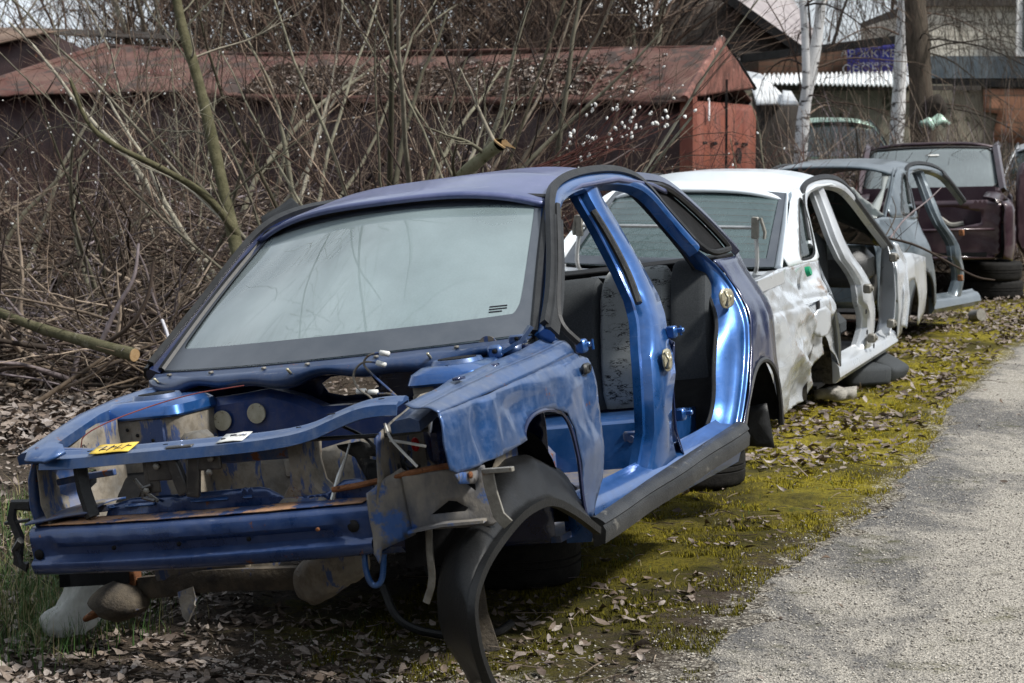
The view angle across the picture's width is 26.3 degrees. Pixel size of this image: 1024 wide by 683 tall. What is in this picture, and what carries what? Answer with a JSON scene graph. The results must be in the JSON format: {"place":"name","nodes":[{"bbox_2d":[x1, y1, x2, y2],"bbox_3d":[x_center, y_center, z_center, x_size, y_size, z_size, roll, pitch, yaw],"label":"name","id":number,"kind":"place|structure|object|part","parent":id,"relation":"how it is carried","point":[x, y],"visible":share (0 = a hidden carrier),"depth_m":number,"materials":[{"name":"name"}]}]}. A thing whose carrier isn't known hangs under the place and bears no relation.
{"place":"outdoors","nodes":[
{"label":"outdoors","id":0,"kind":"place"},
{"bbox_2d":[0,0,897,49],"label":"sky","id":1,"kind":"structure","parent":0,"point":[28,4],"materials":[{"name":"white"}]},
{"bbox_2d":[0,249,1023,682],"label":"ground","id":2,"kind":"structure","parent":0,"point":[798,499],"depth_m":8.01,"materials":[{"name":"green plant"}]},
{"bbox_2d":[17,356,104,412],"bbox_3d":[-2.697,0.277,12.737,0.668,0.366,0.085,-1,5,-17],"label":"bare pole","id":3,"kind":"object","parent":2,"relation":"on","point":[44,397],"visible":0.73,"depth_m":12.75,"materials":[{"name":"brown plant"}]},
{"bbox_2d":[0,0,145,42],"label":"bare tree","id":4,"kind":"object","parent":2,"relation":"on","point":[31,7],"visible":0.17,"depth_m":31.48,"materials":[{"name":"brown plant"}]},
{"bbox_2d":[0,99,151,290],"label":"willow shrub","id":5,"kind":"object","parent":2,"relation":"on","point":[5,199],"visible":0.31,"depth_m":19.35,"materials":[{"name":"brown plant"}]},
{"bbox_2d":[0,297,172,451],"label":"leaf litter","id":6,"kind":"object","parent":2,"relation":"on","point":[11,415],"visible":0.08,"depth_m":12.51,"materials":[{"name":"brown plant"}]},
{"bbox_2d":[0,27,180,75],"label":"timber shed","id":7,"kind":"structure","parent":2,"relation":"on","point":[8,42],"depth_m":29.69,"materials":[{"name":"red paint"}]},
{"bbox_2d":[0,469,214,680],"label":"grass","id":8,"kind":"structure","parent":2,"relation":"on","point":[27,608],"depth_m":7.25,"materials":[{"name":"green plant"}]},
{"bbox_2d":[0,43,237,266],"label":"metal garage","id":9,"kind":"structure","parent":2,"relation":"on","point":[7,89],"depth_m":25.37,"materials":[{"name":"red paint"}]},
{"bbox_2d":[5,0,235,47],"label":"bare tree","id":10,"kind":"object","parent":2,"relation":"on","point":[63,9],"visible":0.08,"depth_m":33.26,"materials":[{"name":"brown plant"}]},
{"bbox_2d":[0,1,242,334],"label":"willow shrub","id":11,"kind":"object","parent":2,"relation":"on","point":[24,213],"visible":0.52,"depth_m":16.65,"materials":[{"name":"brown plant"}]},
{"bbox_2d":[0,0,301,47],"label":"bare tree","id":12,"kind":"object","parent":2,"relation":"on","point":[47,13],"visible":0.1,"depth_m":36.35,"materials":[{"name":"brown plant"}]},
{"bbox_2d":[0,0,339,324],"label":"willow shrub","id":13,"kind":"object","parent":2,"relation":"on","point":[76,226],"visible":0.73,"depth_m":15.06,"materials":[{"name":"brown plant"}]},
{"bbox_2d":[0,0,351,254],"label":"mossy tree","id":14,"kind":"object","parent":2,"relation":"on","point":[234,239],"visible":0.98,"depth_m":13.77,"materials":[{"name":"green plant"}]},
{"bbox_2d":[9,0,354,52],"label":"bare tree","id":15,"kind":"object","parent":2,"relation":"on","point":[124,25],"visible":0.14,"depth_m":31.12,"materials":[{"name":"brown plant"}]},
{"bbox_2d":[34,0,428,290],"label":"willow shrub","id":16,"kind":"object","parent":2,"relation":"on","point":[226,124],"visible":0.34,"depth_m":20.57,"materials":[{"name":"brown plant"}]},
{"bbox_2d":[52,0,420,51],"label":"bare tree","id":17,"kind":"object","parent":2,"relation":"on","point":[267,4],"visible":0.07,"depth_m":34.15,"materials":[{"name":"brown plant"}]},
{"bbox_2d":[0,0,485,295],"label":"willow shrub","id":18,"kind":"object","parent":2,"relation":"on","point":[289,128],"visible":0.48,"depth_m":18.45,"materials":[{"name":"brown plant"}]},
{"bbox_2d":[0,29,571,389],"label":"undergrowth","id":19,"kind":"object","parent":2,"relation":"on","point":[111,268],"visible":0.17,"depth_m":16.28,"materials":[{"name":"brown plant"}]},
{"bbox_2d":[0,0,572,282],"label":"willow shrub","id":20,"kind":"object","parent":2,"relation":"on","point":[171,215],"visible":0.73,"depth_m":16.13,"materials":[{"name":"brown plant"}]},
{"bbox_2d":[0,0,634,285],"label":"willow shrub","id":21,"kind":"object","parent":2,"relation":"on","point":[396,180],"visible":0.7,"depth_m":14.64,"materials":[{"name":"brown plant"}]},
{"bbox_2d":[126,0,522,52],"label":"bare tree","id":22,"kind":"object","parent":2,"relation":"on","point":[292,13],"visible":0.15,"depth_m":30.70,"materials":[{"name":"brown plant"}]},
{"bbox_2d":[0,52,668,411],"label":"brushwood","id":23,"kind":"object","parent":2,"relation":"on","point":[27,343],"visible":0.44,"depth_m":14.52,"materials":[{"name":"brown plant"}]},
{"bbox_2d":[0,308,139,360],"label":"fallen log","id":24,"kind":"object","parent":23,"relation":"on","point":[128,353],"visible":0.98,"depth_m":12.81,"materials":[{"name":"brown wood"}]},
{"bbox_2d":[100,243,154,341],"bbox_3d":[-2.237,-0.258,12.673,0.295,0.610,0.244,-2,5,-22],"label":"forked branch","id":25,"kind":"object","parent":24,"relation":"on","point":[112,317],"visible":0.97,"depth_m":12.71,"materials":[{"name":"brown plant"}]},
{"bbox_2d":[161,319,168,336],"bbox_3d":[-2.060,0.020,13.096,0.037,0.290,0.326,-1,5,-17],"label":"white stick","id":26,"kind":"object","parent":23,"relation":"on","point":[165,328],"visible":0.34,"depth_m":13.17,"materials":[{"name":"white plastic"}]},
{"bbox_2d":[261,197,299,222],"bbox_3d":[-1.278,-0.714,12.923,0.440,0.275,0.104,2,5,25],"label":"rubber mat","id":27,"kind":"object","parent":23,"relation":"on","point":[290,203],"visible":0.21,"depth_m":12.96,"materials":[{"name":"grey rubber"}]},
{"bbox_2d":[419,56,531,176],"bbox_3d":[-0.244,-1.164,12.217,0.589,0.864,0.564,2,5,20],"label":"broken branch","id":28,"kind":"object","parent":23,"relation":"on","point":[482,157],"visible":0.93,"depth_m":12.21,"materials":[{"name":"brown plant"}]},
{"bbox_2d":[101,0,616,204],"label":"willow shrub","id":29,"kind":"object","parent":2,"relation":"on","point":[368,179],"visible":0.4,"depth_m":19.37,"materials":[{"name":"brown plant"}]},
{"bbox_2d":[4,165,783,682],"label":"wrecked car","id":30,"kind":"object","parent":2,"relation":"on","point":[500,359],"visible":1,"depth_m":7.06,"materials":[{"name":"blue metal"}]},
{"bbox_2d":[39,585,103,637],"bbox_3d":[-1.400,0.816,7.029,0.220,0.255,0.147,-2,5,-28],"label":"plastic bag","id":31,"kind":"object","parent":30,"relation":"hanging from","point":[79,596],"visible":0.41,"depth_m":6.99,"materials":[{"name":"grey plastic"}]},
{"bbox_3d":[0.723,-0.495,8.873,0.124,0.283,0.613,4,6,39],"label":"rear side window","id":32,"kind":"part","parent":30,"relation":"part of","materials":[{"name":"black glass"}]},
{"bbox_2d":[0,0,864,117],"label":"woodland","id":33,"kind":"object","parent":2,"relation":"on","point":[475,32],"visible":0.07,"depth_m":33.12,"materials":[{"name":"brown plant"}]},
{"bbox_2d":[185,0,687,213],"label":"willow shrub","id":34,"kind":"object","parent":2,"relation":"on","point":[448,94],"visible":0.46,"depth_m":17.56,"materials":[{"name":"brown plant"}]},
{"bbox_2d":[218,0,667,51],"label":"bare tree","id":35,"kind":"object","parent":2,"relation":"on","point":[363,9],"visible":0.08,"depth_m":33.17,"materials":[{"name":"brown plant"}]},
{"bbox_2d":[379,584,514,638],"bbox_3d":[-0.218,0.875,7.060,0.456,0.160,0.092,1,5,14],"label":"rubber hose","id":36,"kind":"object","parent":2,"relation":"on","point":[406,624],"visible":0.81,"depth_m":7.05,"materials":[{"name":"black rubber"}]},
{"bbox_2d":[191,0,705,236],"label":"willow shrub","id":37,"kind":"object","parent":2,"relation":"on","point":[390,145],"visible":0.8,"depth_m":14.93,"materials":[{"name":"brown plant"}]},
{"bbox_2d":[276,0,634,51],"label":"bare tree","id":38,"kind":"object","parent":2,"relation":"on","point":[471,22],"visible":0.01,"depth_m":35.29,"materials":[{"name":"brown plant"}]},
{"bbox_2d":[180,35,756,266],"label":"metal garage","id":39,"kind":"structure","parent":2,"relation":"on","point":[734,69],"depth_m":23.82,"materials":[{"name":"red paint"}]},
{"bbox_2d":[241,53,665,96],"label":"roof litter","id":40,"kind":"object","parent":39,"relation":"on","point":[344,79],"visible":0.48,"depth_m":24.15,"materials":[{"name":"brown plant"}]},
{"bbox_2d":[697,101,724,169],"bbox_3d":[2.099,-1.575,23.494,0.113,2.001,1.099,2,5,23],"label":"door leaf","id":41,"kind":"structure","parent":39,"relation":"in","point":[720,120],"depth_m":23.45,"materials":[{"name":"red paint"}]},
{"bbox_2d":[722,103,755,168],"bbox_3d":[2.543,-1.659,24.539,0.113,2.001,1.139,2,5,23],"label":"door leaf","id":42,"kind":"structure","parent":39,"relation":"in","point":[750,131],"depth_m":24.52,"materials":[{"name":"red paint"}]},
{"bbox_2d":[0,359,962,682],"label":"fallen leaves","id":43,"kind":"object","parent":2,"relation":"on","point":[152,641],"visible":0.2,"depth_m":6.96,"materials":[{"name":"brown plant"}]},
{"bbox_2d":[478,583,499,651],"bbox_3d":[-0.093,0.869,6.898,0.112,0.234,0.057,0,5,0],"label":"metal strip","id":44,"kind":"object","parent":2,"relation":"on","point":[489,639],"visible":0.34,"depth_m":6.88,"materials":[{"name":"grey metal"}]},
{"bbox_2d":[424,540,580,589],"bbox_3d":[-0.035,0.784,8.090,0.580,0.180,0.580,0,5,0],"label":"tyre","id":45,"kind":"object","parent":2,"relation":"on","point":[520,567],"visible":0.42,"depth_m":7.83,"materials":[{"name":"rubber"}]},
{"bbox_2d":[0,357,1019,682],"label":"litter twigs","id":46,"kind":"object","parent":2,"relation":"on","point":[572,577],"visible":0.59,"depth_m":7.33,"materials":[{"name":"brown plant"}]},
{"bbox_2d":[227,0,797,238],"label":"willow shrub","id":47,"kind":"object","parent":2,"relation":"on","point":[565,91],"visible":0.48,"depth_m":15.11,"materials":[{"name":"brown plant"}]},
{"bbox_2d":[235,0,810,199],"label":"willow shrub","id":48,"kind":"object","parent":2,"relation":"on","point":[438,172],"visible":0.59,"depth_m":13.52,"materials":[{"name":"brown plant"}]},
{"bbox_2d":[355,0,751,48],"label":"bare tree","id":49,"kind":"object","parent":2,"relation":"on","point":[511,44],"visible":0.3,"depth_m":31.82,"materials":[{"name":"brown plant"}]},
{"bbox_2d":[383,0,755,218],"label":"willow shrub","id":50,"kind":"object","parent":2,"relation":"on","point":[610,129],"visible":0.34,"depth_m":19.55,"materials":[{"name":"brown plant"}]},
{"bbox_2d":[481,0,657,46],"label":"white roofed house","id":51,"kind":"structure","parent":2,"relation":"on","point":[593,27],"depth_m":45.83,"materials":[{"name":"white"}]},
{"bbox_2d":[533,77,704,265],"bbox_3d":[0.553,-0.548,12.573,1.073,1.945,1.014,0,5,0],"label":"catkin willow","id":52,"kind":"object","parent":2,"relation":"on","point":[580,159],"visible":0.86,"depth_m":12.51,"materials":[{"name":"brown plant"}]},
{"bbox_2d":[300,358,997,682],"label":"moss","id":53,"kind":"object","parent":2,"relation":"on","point":[543,646],"visible":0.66,"depth_m":8.17,"materials":[{"name":"green plant"}]},
{"bbox_2d":[405,0,893,100],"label":"bare tree","id":54,"kind":"object","parent":2,"relation":"on","point":[656,28],"visible":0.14,"depth_m":33.99,"materials":[{"name":"brown plant"}]},
{"bbox_2d":[628,74,768,171],"bbox_3d":[1.937,-1.430,20.588,1.305,2.197,1.844,2,5,26],"label":"sapling","id":55,"kind":"object","parent":2,"relation":"on","point":[760,138],"visible":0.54,"depth_m":20.74,"materials":[{"name":"brown plant"}]},
{"bbox_2d":[547,75,878,321],"bbox_3d":[0.855,-0.629,14.721,2.617,2.305,3.027,-2,5,-25],"label":"osier shrub","id":56,"kind":"object","parent":2,"relation":"on","point":[734,159],"visible":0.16,"depth_m":14.20,"materials":[{"name":"brown plant"}]},
{"bbox_2d":[689,449,745,489],"bbox_3d":[0.800,0.570,10.230,0.580,0.180,0.580,-2,5,-23],"label":"tyre","id":57,"kind":"object","parent":2,"relation":"on","point":[732,475],"visible":0.16,"depth_m":10.02,"materials":[{"name":"rubber"}]},
{"bbox_2d":[654,0,822,59],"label":"timber house","id":58,"kind":"structure","parent":2,"relation":"on","point":[757,10],"depth_m":38.59,"materials":[{"name":"grey wood"}]},
{"bbox_2d":[564,169,926,419],"bbox_3d":[1.429,-0.453,13.669,1.696,1.256,4.091,2,8,21],"label":"wrecked car","id":59,"kind":"object","parent":2,"relation":"on","point":[798,263],"visible":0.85,"depth_m":12.67,"materials":[{"name":"paint"}]},
{"bbox_3d":[0.965,-0.658,12.505,1.241,0.401,0.787,2,8,21],"label":"rear window","id":60,"kind":"part","parent":59,"relation":"part of","materials":[{"name":"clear glass"}]},
{"bbox_3d":[1.675,-0.644,12.511,0.097,0.337,0.502,0,5,6],"label":"quarter window","id":61,"kind":"part","parent":59,"relation":"part of","materials":[{"name":"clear glass"}]},
{"bbox_2d":[747,71,798,168],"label":"shed","id":62,"kind":"structure","parent":2,"relation":"on","point":[791,107],"depth_m":29.41,"materials":[{"name":"grey concrete"}]},
{"bbox_2d":[650,0,968,163],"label":"birch tree","id":63,"kind":"object","parent":2,"relation":"on","point":[810,57],"visible":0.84,"depth_m":27.24,"materials":[{"name":"white plant"}]},
{"bbox_2d":[740,36,894,83],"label":"brick building","id":64,"kind":"structure","parent":2,"relation":"on","point":[757,67],"depth_m":34.35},
{"bbox_2d":[841,44,907,73],"bbox_3d":[5.706,-4.390,34.218,1.158,0.515,0.110,0,5,0],"label":"banner","id":65,"kind":"object","parent":64,"relation":"attached to","point":[870,64],"visible":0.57,"depth_m":34.25,"materials":[{"name":"blue fabric"}]},
{"bbox_2d":[742,111,913,192],"bbox_3d":[2.893,-1.358,21.490,2.224,1.861,2.086,0,5,0],"label":"sapling","id":66,"kind":"object","parent":2,"relation":"on","point":[844,148],"visible":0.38,"depth_m":21.24,"materials":[{"name":"brown plant"}]},
{"bbox_2d":[742,95,916,182],"bbox_3d":[3.049,-1.472,21.830,1.574,2.011,1.322,3,6,33],"label":"sapling","id":67,"kind":"object","parent":2,"relation":"on","point":[832,144],"visible":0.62,"depth_m":21.64,"materials":[{"name":"brown plant"}]},
{"bbox_2d":[789,0,870,45],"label":"bare tree","id":68,"kind":"object","parent":2,"relation":"on","point":[835,35],"visible":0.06,"depth_m":41.51,"materials":[{"name":"brown plant"}]},
{"bbox_2d":[780,118,887,163],"bbox_3d":[4.464,-2.523,30.760,1.666,1.256,4.130,0,5,3],"label":"wrecked car","id":69,"kind":"object","parent":2,"relation":"on","point":[818,124],"visible":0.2,"depth_m":30.05,"materials":[{"name":"green paint"}]},
{"bbox_2d":[814,385,856,401],"bbox_3d":[1.931,0.309,13.033,0.250,0.090,0.192,-6,5,20],"label":"concrete slab","id":70,"kind":"object","parent":2,"relation":"on","point":[836,393],"depth_m":12.98,"materials":[{"name":"grey concrete"}]},
{"bbox_2d":[794,0,895,41],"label":"bare tree","id":71,"kind":"object","parent":2,"relation":"on","point":[855,21],"visible":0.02,"depth_m":40.87,"materials":[{"name":"brown plant"}]},
{"bbox_2d":[744,71,980,144],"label":"concrete outhouse","id":72,"kind":"structure","parent":2,"relation":"on","point":[791,78],"depth_m":32.81,"materials":[{"name":"grey concrete"}]},
{"bbox_2d":[702,45,1023,286],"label":"thicket","id":73,"kind":"object","parent":2,"relation":"on","point":[1011,189],"visible":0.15,"depth_m":24.12,"materials":[{"name":"brown plant"}]},
{"bbox_2d":[919,114,950,129],"bbox_3d":[5.231,-2.714,27.068,0.391,0.210,0.134,-1,5,-10],"label":"plastic scrap","id":74,"kind":"object","parent":73,"relation":"on","point":[935,118],"visible":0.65,"depth_m":27.03,"materials":[{"name":"green paint"}]},
{"bbox_2d":[835,362,890,386],"bbox_3d":[2.202,0.205,13.909,0.355,0.145,0.295,-3,8,-29],"label":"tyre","id":75,"kind":"object","parent":2,"relation":"on","point":[871,374],"visible":0.56,"depth_m":13.78,"materials":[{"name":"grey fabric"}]},
{"bbox_2d":[772,158,980,321],"bbox_3d":[2.561,-0.708,17.267,1.680,1.474,2.780,1,4,26],"label":"wrecked car","id":76,"kind":"object","parent":2,"relation":"on","point":[899,191],"visible":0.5,"depth_m":16.91,"materials":[{"name":"grey paint"}]},
{"bbox_3d":[3.006,-1.118,16.682,0.098,0.315,0.520,1,5,11],"label":"quarter window","id":77,"kind":"part","parent":76,"relation":"part of","materials":[{"name":"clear glass"}]},
{"bbox_2d":[886,187,994,280],"bbox_3d":[2.876,-0.787,15.786,1.004,0.645,1.009,0,5,0],"label":"dead branch","id":78,"kind":"object","parent":76,"relation":"on","point":[916,245],"visible":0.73,"depth_m":15.52,"materials":[{"name":"brown wood"}]},
{"bbox_2d":[745,289,1023,467],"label":"verge leaves","id":79,"kind":"object","parent":2,"relation":"on","point":[848,421],"visible":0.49,"depth_m":13.96,"materials":[{"name":"brown plant"}]},
{"bbox_2d":[870,352,908,381],"bbox_3d":[2.427,0.160,14.296,0.275,0.135,0.355,30,17,22],"label":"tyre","id":80,"kind":"object","parent":2,"relation":"on","point":[899,368],"visible":0.41,"depth_m":14.19,"materials":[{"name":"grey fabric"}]},
{"bbox_2d":[796,0,1023,144],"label":"birch tree","id":81,"kind":"object","parent":2,"relation":"on","point":[901,81],"visible":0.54,"depth_m":29.75,"materials":[{"name":"white plant"}]},
{"bbox_2d":[800,0,1023,140],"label":"weeping birch","id":82,"kind":"object","parent":2,"relation":"on","point":[957,23],"visible":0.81,"depth_m":27.65,"materials":[{"name":"brown plant"}]},
{"bbox_2d":[814,0,1023,154],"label":"willow tree","id":83,"kind":"object","parent":2,"relation":"on","point":[913,50],"visible":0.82,"depth_m":27.67,"materials":[{"name":"grey plant"}]},
{"bbox_2d":[855,141,1023,260],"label":"wrecked car","id":84,"kind":"object","parent":2,"relation":"on","point":[975,175],"visible":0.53,"depth_m":21.00,"materials":[{"name":"paint"}]},
{"bbox_3d":[5.040,-1.291,21.121,0.381,0.910,0.064,-1,5,-15],"label":"front door","id":85,"kind":"part","parent":84,"relation":"part of","materials":[{"name":"paint"}]},
{"bbox_2d":[860,0,1023,166],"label":"block building","id":86,"kind":"structure","parent":2,"relation":"on","point":[994,87],"depth_m":35.71,"materials":[{"name":"grey paint"}]},
{"bbox_2d":[1015,0,1023,55],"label":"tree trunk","id":87,"kind":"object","parent":86,"relation":"in","point":[1019,28],"depth_m":35.45,"materials":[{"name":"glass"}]},
{"bbox_2d":[968,309,985,321],"bbox_3d":[3.886,-0.217,18.295,0.099,0.099,0.110,-3,-4,-29],"label":"tin can","id":88,"kind":"object","parent":2,"relation":"on","point":[976,315],"visible":1,"depth_m":18.26,"materials":[{"name":"metal"}]},
{"bbox_2d":[962,279,1023,298],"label":"tyre","id":89,"kind":"object","parent":2,"relation":"on","point":[992,289],"visible":0.76,"depth_m":20.62,"materials":[{"name":"rubber"}]},
{"bbox_2d":[962,259,1021,280],"bbox_3d":[4.561,-0.682,20.840,0.580,0.180,0.580,-1,6,-11],"label":"tyre","id":90,"kind":"object","parent":89,"relation":"on","point":[1002,270],"visible":0.87,"depth_m":20.60,"materials":[{"name":"rubber"}]},
{"bbox_2d":[1003,142,1023,192],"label":"wrecked car","id":91,"kind":"object","parent":2,"relation":"on","point":[1018,150],"visible":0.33,"depth_m":26.00,"materials":[{"name":"silver metal"}]},
{"bbox_2d":[254,300,1023,669],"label":"fallen leaves","id":92,"kind":"object","parent":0,"point":[612,540],"visible":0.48,"depth_m":8.61,"materials":[{"name":"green plant"}]},
{"bbox_2d":[704,346,1023,682],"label":"road","id":93,"kind":"structure","parent":0,"point":[1011,388],"depth_m":7.95,"materials":[{"name":"grey asphalt"}]},
{"bbox_2d":[176,398,1023,682],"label":"gravel","id":94,"kind":"structure","parent":93,"relation":"on","point":[807,630],"depth_m":7.58,"materials":[{"name":"grey gravel"}]}
]}

